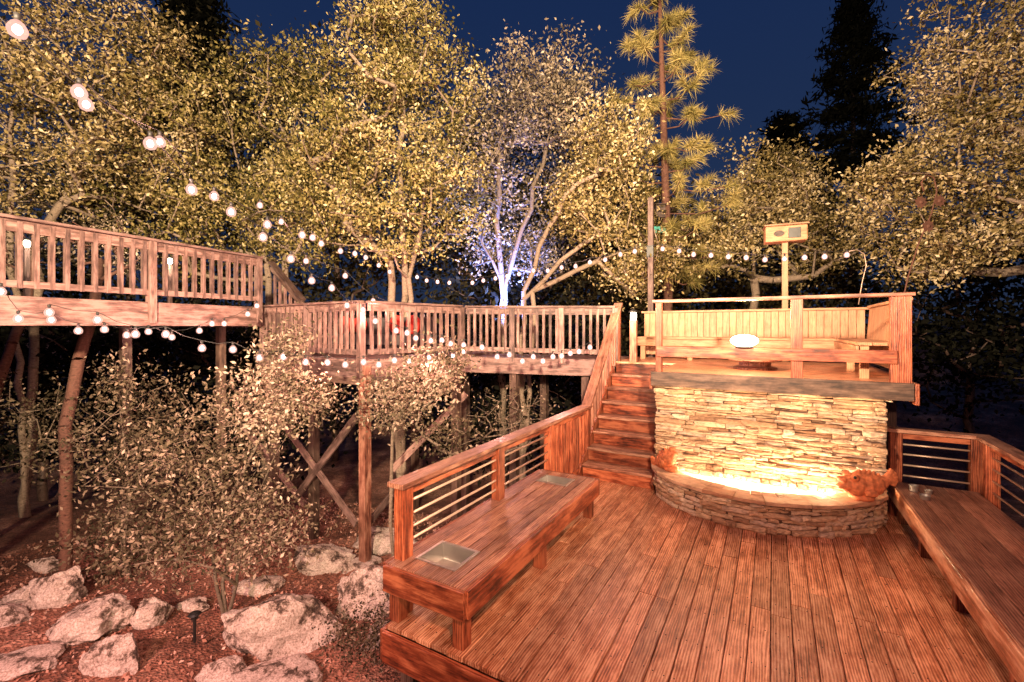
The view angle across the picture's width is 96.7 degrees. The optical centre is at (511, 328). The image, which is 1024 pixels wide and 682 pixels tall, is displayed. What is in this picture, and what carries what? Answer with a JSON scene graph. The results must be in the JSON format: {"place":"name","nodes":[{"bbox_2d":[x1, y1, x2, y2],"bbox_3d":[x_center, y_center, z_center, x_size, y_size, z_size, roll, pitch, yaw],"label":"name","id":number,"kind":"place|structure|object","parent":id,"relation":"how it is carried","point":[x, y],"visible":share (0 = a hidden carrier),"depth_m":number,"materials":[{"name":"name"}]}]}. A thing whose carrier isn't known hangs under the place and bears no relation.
{"place":"outdoors","nodes":[
{"label":"outdoors","id":0,"kind":"place"},
{"bbox_2d":[0,309,1023,681],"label":"ground","id":1,"kind":"structure","parent":0,"point":[18,535],"depth_m":11.24,"materials":[{"name":"soil"}]},
{"bbox_2d":[0,585,29,604],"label":"boulder","id":2,"kind":"object","parent":1,"relation":"on","point":[17,597],"visible":0.27,"depth_m":6.59,"materials":[{"name":"stone"}]},
{"bbox_2d":[0,603,33,627],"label":"boulder","id":3,"kind":"object","parent":1,"relation":"on","point":[13,614],"visible":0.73,"depth_m":6.20,"materials":[{"name":"stone"}]},
{"bbox_2d":[0,643,65,681],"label":"boulder","id":4,"kind":"object","parent":1,"relation":"on","point":[28,660],"visible":0.96,"depth_m":5.27,"materials":[{"name":"stone"}]},
{"bbox_2d":[0,211,75,399],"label":"slim tree","id":5,"kind":"object","parent":1,"relation":"on","point":[10,348],"visible":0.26,"depth_m":8.91,"materials":[{"name":"green plant"}]},
{"bbox_2d":[27,556,58,573],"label":"boulder","id":6,"kind":"object","parent":1,"relation":"on","point":[44,565],"visible":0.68,"depth_m":7.60,"materials":[{"name":"stone"}]},
{"bbox_2d":[22,566,87,609],"bbox_3d":[-6.797,3.946,6.710,0.874,0.738,0.549,0,0,-12],"label":"boulder","id":7,"kind":"object","parent":1,"relation":"on","point":[60,589],"visible":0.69,"depth_m":6.59,"materials":[{"name":"stone"}]},
{"bbox_2d":[45,593,134,645],"bbox_3d":[-5.566,3.959,6.019,0.943,0.754,0.820,0,0,30],"label":"boulder","id":8,"kind":"object","parent":1,"relation":"on","point":[95,618],"visible":0.82,"depth_m":5.85,"materials":[{"name":"stone"}]},
{"bbox_2d":[27,202,160,571],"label":"slim tree","id":9,"kind":"object","parent":1,"relation":"on","point":[74,385],"visible":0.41,"depth_m":7.34,"materials":[{"name":"brown plant"}]},
{"bbox_2d":[0,240,206,500],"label":"oak tree","id":10,"kind":"object","parent":1,"relation":"on","point":[63,348],"visible":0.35,"depth_m":12.59,"materials":[{"name":"green plant"}]},
{"bbox_2d":[0,342,218,590],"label":"shrub","id":11,"kind":"object","parent":1,"relation":"on","point":[114,451],"visible":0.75,"depth_m":7.54,"materials":[{"name":"green plant"}]},
{"bbox_2d":[78,632,140,677],"bbox_3d":[-4.685,3.944,5.375,0.720,0.592,0.349,0,0,-1],"label":"boulder","id":12,"kind":"object","parent":1,"relation":"on","point":[114,655],"visible":0.84,"depth_m":5.29,"materials":[{"name":"stone"}]},
{"bbox_2d":[0,0,247,517],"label":"oak tree","id":13,"kind":"object","parent":1,"relation":"on","point":[30,69],"visible":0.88,"depth_m":10.69,"materials":[{"name":"green plant"}]},
{"bbox_2d":[0,295,260,555],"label":"deck","id":14,"kind":"structure","parent":1,"relation":"on","point":[134,313],"depth_m":7.50,"materials":[{"name":"brown wood"}]},
{"bbox_2d":[23,237,31,295],"bbox_3d":[-8.528,-0.992,8.000,0.140,1.205,0.140,0,0,30],"label":"deck lamp","id":15,"kind":"object","parent":14,"relation":"on","point":[26,242],"visible":0.81,"depth_m":7.97,"materials":[{"name":"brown wood"}]},
{"bbox_2d":[0,283,259,339],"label":"string lights","id":16,"kind":"object","parent":14,"relation":"hanging from","point":[18,317],"visible":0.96,"depth_m":6.19},
{"bbox_2d":[0,213,263,323],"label":"deck railing","id":17,"kind":"object","parent":14,"relation":"on","point":[149,248],"visible":0.99,"depth_m":7.00,"materials":[{"name":"brown wood"}]},
{"bbox_2d":[167,256,171,302],"bbox_3d":[-7.146,-0.951,9.500,0.140,1.121,0.140,0,0,30],"label":"deck lamp","id":18,"kind":"object","parent":14,"relation":"on","point":[169,299],"visible":0.61,"depth_m":9.47,"materials":[{"name":"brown wood"}]},
{"bbox_2d":[0,0,279,454],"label":"oak tree","id":19,"kind":"object","parent":1,"relation":"on","point":[101,253],"visible":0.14,"depth_m":16.40,"materials":[{"name":"green plant"}]},
{"bbox_2d":[130,597,174,629],"bbox_3d":[-4.941,3.967,6.228,0.493,0.518,0.456,0,0,-18],"label":"boulder","id":20,"kind":"object","parent":1,"relation":"on","point":[145,617],"visible":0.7,"depth_m":6.10,"materials":[{"name":"stone"}]},
{"bbox_2d":[95,0,278,365],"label":"conifer tree","id":21,"kind":"object","parent":1,"relation":"on","point":[196,15],"visible":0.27,"depth_m":28.88,"materials":[{"name":"green plant"}]},
{"bbox_2d":[175,596,209,612],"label":"boulder","id":22,"kind":"object","parent":1,"relation":"on","point":[188,605],"visible":0.84,"depth_m":6.52,"materials":[{"name":"stone"}]},
{"bbox_2d":[187,610,201,642],"bbox_3d":[-3.969,3.730,5.689,0.150,0.380,0.146,0,0,30],"label":"path light","id":23,"kind":"object","parent":1,"relation":"on","point":[194,615],"visible":1,"depth_m":5.67,"materials":[{"name":"black metal"}]},
{"bbox_2d":[34,13,370,501],"bbox_3d":[-8.019,-1.760,12.513,7.861,13.668,5.476,0,0,-19],"label":"oak tree","id":24,"kind":"object","parent":1,"relation":"on","point":[276,203],"visible":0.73,"depth_m":12.26,"materials":[{"name":"green plant"}]},
{"bbox_2d":[66,302,360,615],"bbox_3d":[-4.009,1.892,6.351,3.728,4.539,2.327,0,0,6],"label":"shrub","id":25,"kind":"object","parent":1,"relation":"on","point":[213,473],"visible":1,"depth_m":6.14,"materials":[{"name":"green plant"}]},
{"bbox_2d":[194,654,247,681],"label":"boulder","id":26,"kind":"object","parent":1,"relation":"on","point":[221,669],"visible":0.84,"depth_m":5.23,"materials":[{"name":"stone"}]},
{"bbox_2d":[65,226,384,498],"bbox_3d":[-7.764,1.286,13.976,10.058,8.026,6.952,0,0,-16],"label":"oak tree","id":27,"kind":"object","parent":1,"relation":"on","point":[187,357],"visible":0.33,"depth_m":13.19,"materials":[{"name":"green plant"}]},
{"bbox_2d":[0,496,450,681],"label":"leaf litter","id":28,"kind":"object","parent":1,"relation":"on","point":[329,602],"visible":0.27,"depth_m":7.20,"materials":[{"name":"brown plant"}]},
{"bbox_2d":[231,575,285,596],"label":"boulder","id":29,"kind":"object","parent":1,"relation":"on","point":[258,587],"visible":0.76,"depth_m":7.04,"materials":[{"name":"stone"}]},
{"bbox_2d":[231,653,322,681],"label":"boulder","id":30,"kind":"object","parent":1,"relation":"on","point":[281,669],"visible":0.91,"depth_m":5.20,"materials":[{"name":"stone"}]},
{"bbox_2d":[221,593,342,661],"bbox_3d":[-3.056,4.035,6.005,1.560,1.240,1.092,0,0,-20],"label":"boulder","id":31,"kind":"object","parent":1,"relation":"on","point":[277,626],"visible":0.8,"depth_m":5.66,"materials":[{"name":"stone"}]},
{"bbox_2d":[293,543,355,575],"bbox_3d":[-3.205,3.945,7.795,1.129,0.488,0.674,0,0,-6],"label":"boulder","id":32,"kind":"object","parent":1,"relation":"on","point":[332,558],"visible":0.82,"depth_m":7.62,"materials":[{"name":"stone"}]},
{"bbox_2d":[161,10,508,461],"bbox_3d":[-6.261,-3.328,16.963,13.258,16.781,7.915,0,0,-11],"label":"oak tree","id":33,"kind":"object","parent":1,"relation":"on","point":[337,279],"visible":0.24,"depth_m":16.51,"materials":[{"name":"green plant"}]},
{"bbox_2d":[296,586,397,681],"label":"shrub","id":34,"kind":"object","parent":1,"relation":"on","point":[367,640],"visible":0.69,"depth_m":5.25,"materials":[{"name":"green plant"}]},
{"bbox_2d":[333,565,389,619],"bbox_3d":[-2.132,3.940,6.560,0.914,0.993,0.590,0,0,-2],"label":"boulder","id":35,"kind":"object","parent":1,"relation":"on","point":[365,581],"visible":0.51,"depth_m":6.38,"materials":[{"name":"stone"}]},
{"bbox_2d":[243,348,499,569],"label":"lounge deck","id":36,"kind":"structure","parent":1,"relation":"on","point":[311,482],"depth_m":8.75,"materials":[{"name":"brown wood"}]},
{"bbox_2d":[44,304,465,367],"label":"string lights","id":37,"kind":"object","parent":36,"relation":"hanging from","point":[49,311],"visible":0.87,"depth_m":5.96},
{"bbox_2d":[271,313,343,355],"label":"wooden stairs","id":38,"kind":"structure","parent":36,"relation":"on","point":[312,346],"depth_m":9.46,"materials":[{"name":"brown wood"}]},
{"bbox_2d":[268,261,305,345],"bbox_3d":[-4.574,-0.454,9.228,1.101,1.888,0.140,0,0,30],"label":"stair railing","id":39,"kind":"object","parent":38,"relation":"attached to","point":[294,292],"visible":0.67,"depth_m":9.25,"materials":[{"name":"brown wood"}]},
{"bbox_2d":[259,300,365,377],"bbox_3d":[-3.890,0.185,8.651,3.225,1.330,0.150,0,0,33],"label":"deck railing","id":40,"kind":"object","parent":36,"relation":"on","point":[334,307],"visible":0.72,"depth_m":8.33,"materials":[{"name":"brown wood"}]},
{"bbox_2d":[5,12,365,312],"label":"string lights","id":41,"kind":"object","parent":40,"relation":"hanging from","point":[16,28],"visible":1,"depth_m":3.56},
{"bbox_2d":[317,317,432,354],"bbox_3d":[-3.139,0.150,10.217,2.832,0.800,0.850,0,0,26],"label":"patio sofa","id":42,"kind":"object","parent":36,"relation":"on","point":[391,334],"visible":0.34,"depth_m":9.90,"materials":[{"name":"fabric"}]},
{"bbox_2d":[343,316,349,332],"bbox_3d":[-3.895,-0.080,10.635,0.420,0.420,0.175,0,0,30],"label":"cushion","id":43,"kind":"object","parent":42,"relation":"on","point":[343,324],"visible":0.15,"depth_m":10.54,"materials":[{"name":"red fabric"}]},
{"bbox_2d":[354,318,366,331],"bbox_3d":[-3.487,-0.080,10.441,0.420,0.420,0.175,0,0,30],"label":"cushion","id":44,"kind":"object","parent":42,"relation":"on","point":[355,324],"visible":0.16,"depth_m":10.41,"materials":[{"name":"red fabric"}]},
{"bbox_2d":[389,315,399,333],"bbox_3d":[-2.535,-0.080,9.991,0.420,0.420,0.175,0,0,30],"label":"cushion","id":45,"kind":"object","parent":42,"relation":"on","point":[397,322],"visible":0.59,"depth_m":9.94,"materials":[{"name":"red fabric"}]},
{"bbox_2d":[405,315,419,333],"bbox_3d":[-2.127,-0.080,9.798,0.420,0.420,0.175,0,0,30],"label":"cushion","id":46,"kind":"object","parent":42,"relation":"on","point":[412,323],"visible":0.55,"depth_m":9.71,"materials":[{"name":"red fabric"}]},
{"bbox_2d":[366,301,464,354],"bbox_3d":[-1.762,0.035,8.710,0.150,1.030,2.212,0,0,42],"label":"deck railing","id":47,"kind":"object","parent":36,"relation":"on","point":[379,307],"visible":0.79,"depth_m":8.53,"materials":[{"name":"brown wood"}]},
{"bbox_2d":[257,199,424,315],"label":"string lights","id":48,"kind":"object","parent":47,"relation":"hanging from","point":[305,260],"visible":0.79,"depth_m":7.57},
{"bbox_2d":[360,619,387,650],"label":"boulder","id":49,"kind":"object","parent":1,"relation":"on","point":[377,643],"visible":0.1,"depth_m":5.73,"materials":[{"name":"stone"}]},
{"bbox_2d":[257,0,501,477],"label":"oak tree","id":50,"kind":"object","parent":1,"relation":"on","point":[397,54],"visible":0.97,"depth_m":10.92,"materials":[{"name":"green plant"}]},
{"bbox_2d":[0,17,391,273],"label":"string lights","id":51,"kind":"object","parent":50,"relation":"hanging from","point":[87,104],"visible":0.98,"depth_m":4.69},
{"bbox_2d":[352,525,417,555],"bbox_3d":[-2.333,3.953,8.360,1.144,0.487,0.802,0,0,30],"label":"boulder","id":52,"kind":"object","parent":1,"relation":"on","point":[380,542],"visible":0.36,"depth_m":8.19,"materials":[{"name":"stone"}]},
{"bbox_2d":[333,324,497,556],"bbox_3d":[-1.485,2.032,7.252,2.582,4.194,1.836,0,0,-12],"label":"shrub","id":53,"kind":"object","parent":1,"relation":"on","point":[403,401],"visible":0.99,"depth_m":7.14,"materials":[{"name":"green plant"}]},
{"bbox_2d":[346,248,643,499],"bbox_3d":[0.096,1.560,14.208,9.347,8.542,8.200,0,0,30],"label":"oak tree","id":54,"kind":"object","parent":1,"relation":"on","point":[559,391],"visible":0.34,"depth_m":13.38,"materials":[{"name":"green plant"}]},
{"bbox_2d":[455,376,558,488],"bbox_3d":[-0.002,2.468,8.806,2.363,3.178,1.769,0,0,-30],"label":"shrub","id":55,"kind":"object","parent":1,"relation":"on","point":[520,419],"visible":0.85,"depth_m":8.76,"materials":[{"name":"green plant"}]},
{"bbox_2d":[366,50,659,459],"bbox_3d":[0.147,-2.190,16.725,10.706,14.675,9.396,0,0,30],"label":"oak tree","id":56,"kind":"object","parent":1,"relation":"on","point":[453,253],"visible":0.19,"depth_m":15.91,"materials":[{"name":"green plant"}]},
{"bbox_2d":[426,17,646,479],"bbox_3d":[0.449,-1.582,12.187,5.865,12.874,4.864,0,0,30],"label":"oak tree","id":57,"kind":"object","parent":1,"relation":"on","point":[526,93],"visible":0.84,"depth_m":11.93,"materials":[{"name":"green leaf"},{"name":"bark"}]},
{"bbox_2d":[461,353,629,486],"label":"walkway","id":58,"kind":"structure","parent":1,"relation":"on","point":[582,366],"depth_m":9.24,"materials":[{"name":"brown wood"}]},
{"bbox_2d":[372,315,592,363],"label":"string lights","id":59,"kind":"object","parent":58,"relation":"hanging from","point":[482,346],"visible":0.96,"depth_m":7.61},
{"bbox_2d":[465,306,617,363],"bbox_3d":[0.530,0.115,9.064,3.085,1.170,0.150,0,0,15],"label":"deck railing","id":60,"kind":"object","parent":58,"relation":"on","point":[559,312],"visible":0.79,"depth_m":9.05,"materials":[{"name":"brown wood"}]},
{"bbox_2d":[506,83,724,480],"bbox_3d":[2.699,-0.601,11.250,4.665,10.625,3.962,0,0,30],"label":"oak tree","id":61,"kind":"object","parent":1,"relation":"on","point":[607,141],"visible":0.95,"depth_m":11.09,"materials":[{"name":"green plant"}]},
{"bbox_2d":[528,158,743,400],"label":"oak tree","id":62,"kind":"object","parent":1,"relation":"on","point":[625,315],"visible":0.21,"depth_m":15.72,"materials":[{"name":"green plant"}]},
{"bbox_2d":[647,197,653,356],"bbox_3d":[3.030,-1.078,9.937,0.140,3.556,0.140,0,0,30],"label":"wooden post","id":63,"kind":"object","parent":1,"relation":"on","point":[650,250],"visible":0.6,"depth_m":9.90,"materials":[{"name":"brown wood"}]},
{"bbox_2d":[603,0,745,365],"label":"pine tree","id":64,"kind":"object","parent":1,"relation":"on","point":[666,149],"visible":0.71,"depth_m":12.39,"materials":[{"name":"green plant"}]},
{"bbox_2d":[654,226,665,232],"bbox_3d":[4.028,-2.689,12.380,0.320,0.170,0.020,0,0,0],"label":"tree sign","id":65,"kind":"object","parent":64,"relation":"attached to","point":[656,227],"visible":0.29,"depth_m":12.37,"materials":[{"name":"green"}]},
{"bbox_2d":[654,203,666,217],"bbox_3d":[4.028,-3.192,12.380,0.320,0.375,0.220,0,0,0],"label":"nest box","id":66,"kind":"object","parent":64,"relation":"attached to","point":[660,214],"visible":0.56,"depth_m":12.31,"materials":[{"name":"brown wood"}]},
{"bbox_2d":[380,481,1008,681],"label":"wooden deck","id":67,"kind":"structure","parent":1,"relation":"on","point":[627,583],"depth_m":3.65,"materials":[{"name":"brown wood"}]},
{"bbox_2d":[387,405,592,613],"bbox_3d":[0.146,1.784,5.470,0.170,1.111,4.310,0,0,30],"label":"deck railing","id":68,"kind":"object","parent":67,"relation":"on","point":[572,426],"visible":0.71,"depth_m":4.88,"materials":[{"name":"brown wood"}]},
{"bbox_2d":[383,469,599,651],"bbox_3d":[0.020,2.075,4.595,0.828,0.450,2.829,0,0,30],"label":"wooden bench","id":69,"kind":"object","parent":67,"relation":"on","point":[523,523],"visible":0.98,"depth_m":3.93,"materials":[{"name":"brown wood"}]},
{"bbox_2d":[415,540,479,571],"bbox_3d":[-0.521,1.906,3.708,0.400,0.128,0.350,0,0,30],"label":"steel pan","id":70,"kind":"object","parent":69,"relation":"in","point":[448,555],"visible":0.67,"depth_m":3.81,"materials":[{"name":"silver metal"}]},
{"bbox_2d":[536,474,574,486],"bbox_3d":[0.531,1.906,5.537,0.400,0.128,0.280,0,0,30],"label":"steel pan","id":71,"kind":"object","parent":69,"relation":"in","point":[555,480],"visible":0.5,"depth_m":5.62,"materials":[{"name":"silver metal"}]},
{"bbox_2d":[578,364,666,489],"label":"wooden stairs","id":72,"kind":"structure","parent":67,"relation":"on","point":[621,449],"depth_m":7.30,"materials":[{"name":"brown wood"}]},
{"bbox_2d":[582,303,622,433],"bbox_3d":[1.624,0.784,8.040,0.160,2.553,1.785,0,0,30],"label":"stair railing","id":73,"kind":"object","parent":72,"relation":"attached to","point":[605,362],"visible":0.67,"depth_m":8.03,"materials":[{"name":"brown wood"}]},
{"bbox_2d":[651,464,887,538],"bbox_3d":[2.963,2.115,5.540,2.683,0.384,1.032,0,0,30],"label":"stone hearth","id":74,"kind":"object","parent":67,"relation":"on","point":[764,506],"visible":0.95,"depth_m":5.21,"materials":[{"name":"brown stone"}]},
{"bbox_2d":[650,447,678,471],"bbox_3d":[2.115,1.782,6.278,0.254,0.364,0.467,0,0,-5],"label":"fish sculpture","id":75,"kind":"object","parent":74,"relation":"on","point":[665,459],"visible":0.98,"depth_m":6.13,"materials":[{"name":"ceramic"}]},
{"bbox_2d":[836,468,897,501],"bbox_3d":[3.980,1.754,5.097,0.590,0.376,0.345,0,0,30],"label":"fish sculpture","id":76,"kind":"object","parent":74,"relation":"on","point":[863,485],"visible":1,"depth_m":5.05,"materials":[{"name":"ceramic"}]},
{"bbox_2d":[653,386,892,525],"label":"stone wall","id":77,"kind":"structure","parent":67,"relation":"on","point":[816,441],"depth_m":5.84,"materials":[{"name":"beige stone"}]},
{"bbox_2d":[887,426,1023,516],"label":"deck railing","id":78,"kind":"object","parent":67,"relation":"on","point":[986,453],"visible":0.77,"depth_m":5.22,"materials":[{"name":"brown wood"}]},
{"bbox_2d":[889,482,1023,681],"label":"wooden bench","id":79,"kind":"object","parent":67,"relation":"on","point":[971,544],"visible":0.94,"depth_m":3.77,"materials":[{"name":"brown wood"}]},
{"bbox_2d":[919,493,930,499],"bbox_3d":[4.471,1.827,4.927,0.100,0.045,0.097,0,0,30],"label":"metal cup","id":80,"kind":"object","parent":79,"relation":"on","point":[922,496],"visible":1,"depth_m":4.91,"materials":[{"name":"metal"}]},
{"bbox_2d":[925,489,932,494],"bbox_3d":[4.650,1.827,5.078,0.070,0.045,0.068,0,0,30],"label":"metal cup","id":81,"kind":"object","parent":79,"relation":"on","point":[928,491],"visible":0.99,"depth_m":5.06,"materials":[{"name":"metal"}]},
{"bbox_2d":[592,176,939,358],"bbox_3d":[9.770,-0.635,17.928,13.118,11.420,8.241,0,0,19],"label":"oak tree","id":82,"kind":"object","parent":1,"relation":"on","point":[767,289],"visible":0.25,"depth_m":16.88,"materials":[{"name":"green plant"}]},
{"bbox_2d":[616,357,919,510],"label":"deck","id":83,"kind":"structure","parent":1,"relation":"on","point":[828,379],"depth_m":5.94,"materials":[{"name":"brown wood"}]},
{"bbox_2d":[629,309,637,361],"bbox_3d":[2.256,0.133,8.450,0.170,0.975,0.166,0,0,30],"label":"post lantern","id":84,"kind":"object","parent":83,"relation":"on","point":[633,338],"visible":1,"depth_m":8.41,"materials":[{"name":"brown wood"}]},
{"bbox_2d":[729,359,782,370],"bbox_3d":[3.721,0.543,6.973,0.740,0.152,0.740,0,0,30],"label":"table","id":85,"kind":"object","parent":83,"relation":"on","point":[751,364],"visible":0.81,"depth_m":6.76,"materials":[{"name":"brown wood"}]},
{"bbox_2d":[637,297,912,378],"bbox_3d":[3.786,0.117,7.547,3.940,1.005,2.960,0,0,30],"label":"wooden bench","id":86,"kind":"object","parent":83,"relation":"on","point":[836,328],"visible":0.6,"depth_m":8.45,"materials":[{"name":"brown wood"}]},
{"bbox_2d":[849,249,866,303],"bbox_3d":[6.043,-0.901,7.950,0.314,0.968,0.016,0,0,0],"label":"curved hook","id":87,"kind":"object","parent":86,"relation":"attached to","point":[864,271],"visible":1,"depth_m":7.94,"materials":[{"name":"metal"}]},
{"bbox_2d":[415,244,849,284],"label":"string lights","id":88,"kind":"object","parent":87,"relation":"hanging from","point":[764,259],"visible":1,"depth_m":9.04},
{"bbox_2d":[652,292,915,382],"bbox_3d":[3.417,0.147,6.053,2.890,1.105,0.702,0,0,30],"label":"deck railing","id":89,"kind":"object","parent":83,"relation":"on","point":[897,356],"visible":0.88,"depth_m":5.56,"materials":[{"name":"brown wood"}]},
{"bbox_2d":[730,335,758,347],"bbox_3d":[3.014,0.165,5.903,0.330,0.166,0.260,0,0,30],"label":"round lamp","id":90,"kind":"object","parent":89,"relation":"on","point":[744,341],"visible":1,"depth_m":5.82,"materials":[{"name":"white glass"}]},
{"bbox_2d":[762,221,809,360],"bbox_3d":[5.160,-0.664,8.600,0.720,2.567,0.400,0,0,23],"label":"post sign","id":91,"kind":"object","parent":83,"relation":"on","point":[784,234],"visible":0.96,"depth_m":8.51,"materials":[{"name":"beige wood"}]},
{"bbox_2d":[788,227,800,237],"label":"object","id":92,"kind":"structure","parent":91,"relation":"in","point":[793,232],"depth_m":8.39,"materials":[{"name":"white metal"}]},
{"bbox_2d":[673,124,905,311],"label":"oak tree","id":93,"kind":"object","parent":1,"relation":"on","point":[773,189],"visible":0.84,"depth_m":13.21,"materials":[{"name":"green plant"}]},
{"bbox_2d":[747,109,838,303],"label":"conifer tree","id":94,"kind":"object","parent":1,"relation":"on","point":[787,119],"visible":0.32,"depth_m":35.19,"materials":[{"name":"green plant"}]},
{"bbox_2d":[797,0,932,306],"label":"conifer tree","id":95,"kind":"object","parent":1,"relation":"on","point":[852,31],"visible":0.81,"depth_m":32.97,"materials":[{"name":"green plant"}]},
{"bbox_2d":[789,158,1023,490],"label":"oak tree","id":96,"kind":"object","parent":1,"relation":"on","point":[1005,334],"visible":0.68,"depth_m":13.57,"materials":[{"name":"green plant"}]},
{"bbox_2d":[813,0,1023,294],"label":"oak tree","id":97,"kind":"object","parent":1,"relation":"on","point":[995,127],"visible":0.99,"depth_m":9.26,"materials":[{"name":"green plant"}]},
{"bbox_2d":[904,174,945,291],"bbox_3d":[6.600,-1.429,7.284,0.702,2.094,0.054,0,0,0],"label":"garden hook","id":98,"kind":"object","parent":1,"relation":"on","point":[920,201],"visible":0.98,"depth_m":7.28,"materials":[{"name":"metal"}]},
{"bbox_2d":[0,0,1023,322],"label":"sky","id":99,"kind":"structure","parent":0,"point":[762,49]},
{"bbox_2d":[909,484,918,491],"bbox_3d":[4.561,1.814,5.164,0.090,0.070,0.088,0,0,30],"label":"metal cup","id":100,"kind":"object","parent":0,"point":[913,487],"visible":1,"depth_m":5.14,"materials":[{"name":"metal"}]}
]}

